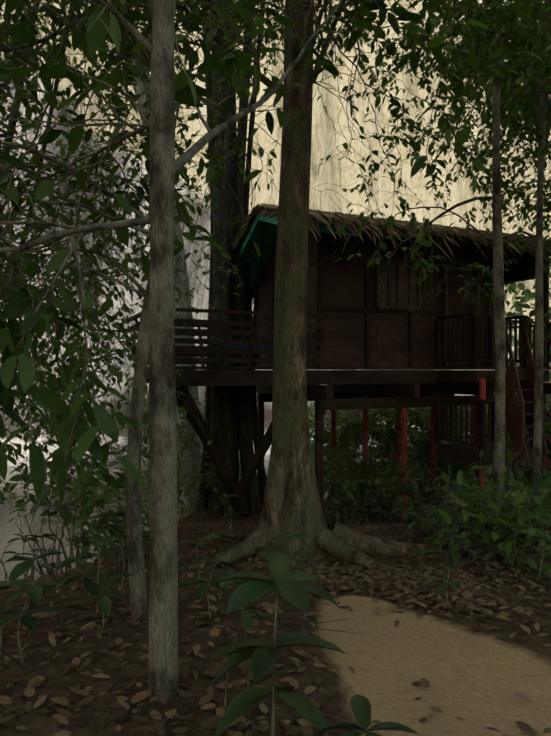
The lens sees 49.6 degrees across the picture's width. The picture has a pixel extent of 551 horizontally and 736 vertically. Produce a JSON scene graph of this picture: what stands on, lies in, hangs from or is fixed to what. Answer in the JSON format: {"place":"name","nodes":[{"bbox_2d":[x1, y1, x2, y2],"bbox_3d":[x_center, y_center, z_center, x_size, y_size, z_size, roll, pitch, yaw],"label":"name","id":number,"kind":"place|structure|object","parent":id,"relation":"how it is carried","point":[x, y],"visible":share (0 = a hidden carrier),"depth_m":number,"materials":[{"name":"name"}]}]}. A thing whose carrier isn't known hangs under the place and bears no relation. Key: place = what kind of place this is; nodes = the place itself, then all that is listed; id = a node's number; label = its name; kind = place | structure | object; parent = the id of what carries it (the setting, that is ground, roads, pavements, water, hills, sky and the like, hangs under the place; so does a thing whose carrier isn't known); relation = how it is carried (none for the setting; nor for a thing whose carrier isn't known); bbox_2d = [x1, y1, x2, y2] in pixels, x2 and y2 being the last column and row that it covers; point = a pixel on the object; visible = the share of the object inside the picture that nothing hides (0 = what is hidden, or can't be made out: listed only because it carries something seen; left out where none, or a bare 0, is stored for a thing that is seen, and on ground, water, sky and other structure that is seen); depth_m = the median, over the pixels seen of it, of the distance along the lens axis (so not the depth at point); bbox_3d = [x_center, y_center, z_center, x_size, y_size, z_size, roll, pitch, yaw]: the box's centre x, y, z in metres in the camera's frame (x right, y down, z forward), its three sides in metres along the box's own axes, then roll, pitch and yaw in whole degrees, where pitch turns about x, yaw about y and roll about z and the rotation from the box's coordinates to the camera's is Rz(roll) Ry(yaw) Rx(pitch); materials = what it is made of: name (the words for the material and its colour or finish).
{"place":"outdoors","nodes":[
{"label":"outdoors","id":0,"kind":"place"},
{"bbox_2d":[0,445,505,586],"bbox_3d":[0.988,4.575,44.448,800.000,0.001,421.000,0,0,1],"label":"river water","id":1,"kind":"structure","parent":0,"point":[9,530],"depth_m":17.28,"materials":[{"name":"grey liquid"}]},
{"bbox_2d":[0,482,550,735],"bbox_3d":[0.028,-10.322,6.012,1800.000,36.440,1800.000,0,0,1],"label":"ground","id":2,"kind":"structure","parent":0,"point":[478,674],"depth_m":3.44,"materials":[{"name":"brown soil"}]},
{"bbox_2d":[0,0,263,495],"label":"tree","id":3,"kind":"object","parent":2,"relation":"on","point":[41,347],"visible":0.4,"depth_m":7.70,"materials":[{"name":"green plant"}]},
{"bbox_2d":[38,0,269,519],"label":"pale tree","id":4,"kind":"object","parent":2,"relation":"on","point":[183,286],"visible":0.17,"depth_m":15.81,"materials":[{"name":"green plant"}]},
{"bbox_2d":[0,0,322,295],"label":"tree","id":5,"kind":"object","parent":2,"relation":"on","point":[98,28],"visible":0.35,"depth_m":4.91,"materials":[{"name":"green plant"}]},
{"bbox_2d":[0,0,379,484],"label":"tree","id":6,"kind":"object","parent":2,"relation":"on","point":[34,9],"visible":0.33,"depth_m":7.07,"materials":[{"name":"green plant"}]},
{"bbox_2d":[0,0,387,618],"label":"tree","id":7,"kind":"object","parent":2,"relation":"on","point":[136,570],"visible":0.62,"depth_m":4.51,"materials":[{"name":"green plant"}]},
{"bbox_2d":[0,0,532,700],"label":"slender tree","id":8,"kind":"object","parent":2,"relation":"on","point":[168,88],"visible":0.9,"depth_m":2.96,"materials":[{"name":"green plant"}]},
{"bbox_2d":[0,0,550,574],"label":"tree","id":9,"kind":"object","parent":2,"relation":"on","point":[292,502],"visible":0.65,"depth_m":6.79,"materials":[{"name":"brown plant"}]},
{"bbox_2d":[0,491,550,735],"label":"seedlings","id":10,"kind":"object","parent":2,"relation":"on","point":[293,587],"visible":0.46,"depth_m":2.86,"materials":[{"name":"green plant"}]},
{"bbox_2d":[0,330,550,580],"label":"bank shrubs","id":11,"kind":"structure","parent":2,"relation":"on","point":[377,427],"depth_m":12.12,"materials":[{"name":"green plant"}]},
{"bbox_2d":[0,520,550,735],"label":"leaf litter","id":12,"kind":"object","parent":2,"relation":"on","point":[468,598],"visible":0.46,"depth_m":4.07,"materials":[{"name":"brown plant"}]},
{"bbox_2d":[180,0,406,517],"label":"dark fig tree","id":13,"kind":"object","parent":2,"relation":"on","point":[231,412],"visible":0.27,"depth_m":12.40,"materials":[{"name":"green plant"}]},
{"bbox_2d":[119,203,550,522],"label":"tree house","id":14,"kind":"structure","parent":2,"relation":"on","point":[433,360],"depth_m":11.11,"materials":[{"name":"brown wood"}]},
{"bbox_2d":[273,0,550,526],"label":"slim tree","id":15,"kind":"object","parent":2,"relation":"on","point":[538,387],"visible":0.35,"depth_m":9.18,"materials":[{"name":"green plant"}]},
{"bbox_2d":[313,423,550,579],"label":"shrubs","id":16,"kind":"object","parent":2,"relation":"on","point":[488,523],"visible":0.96,"depth_m":7.20,"materials":[{"name":"green plant"}]},
{"bbox_2d":[350,279,550,461],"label":"bank trees","id":17,"kind":"object","parent":2,"relation":"on","point":[528,294],"visible":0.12,"depth_m":32.29,"materials":[{"name":"green plant"}]},
{"bbox_2d":[372,0,550,432],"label":"tree","id":18,"kind":"object","parent":2,"relation":"on","point":[528,206],"visible":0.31,"depth_m":9.71,"materials":[{"name":"green plant"}]},
{"bbox_2d":[378,0,550,515],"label":"slim tree","id":19,"kind":"object","parent":2,"relation":"on","point":[496,273],"visible":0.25,"depth_m":7.97,"materials":[{"name":"green plant"}]},
{"bbox_2d":[397,0,550,181],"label":"tree","id":20,"kind":"object","parent":2,"relation":"on","point":[541,28],"visible":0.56,"depth_m":7.36,"materials":[{"name":"green plant"}]},
{"bbox_2d":[450,1,550,377],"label":"tree","id":21,"kind":"object","parent":2,"relation":"on","point":[545,188],"visible":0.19,"depth_m":11.75,"materials":[{"name":"green plant"}]},
{"bbox_2d":[0,0,550,466],"bbox_3d":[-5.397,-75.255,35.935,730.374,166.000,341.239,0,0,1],"label":"limestone cliff","id":22,"kind":"structure","parent":0,"point":[324,142],"depth_m":34.67,"materials":[{"name":"beige stone"}]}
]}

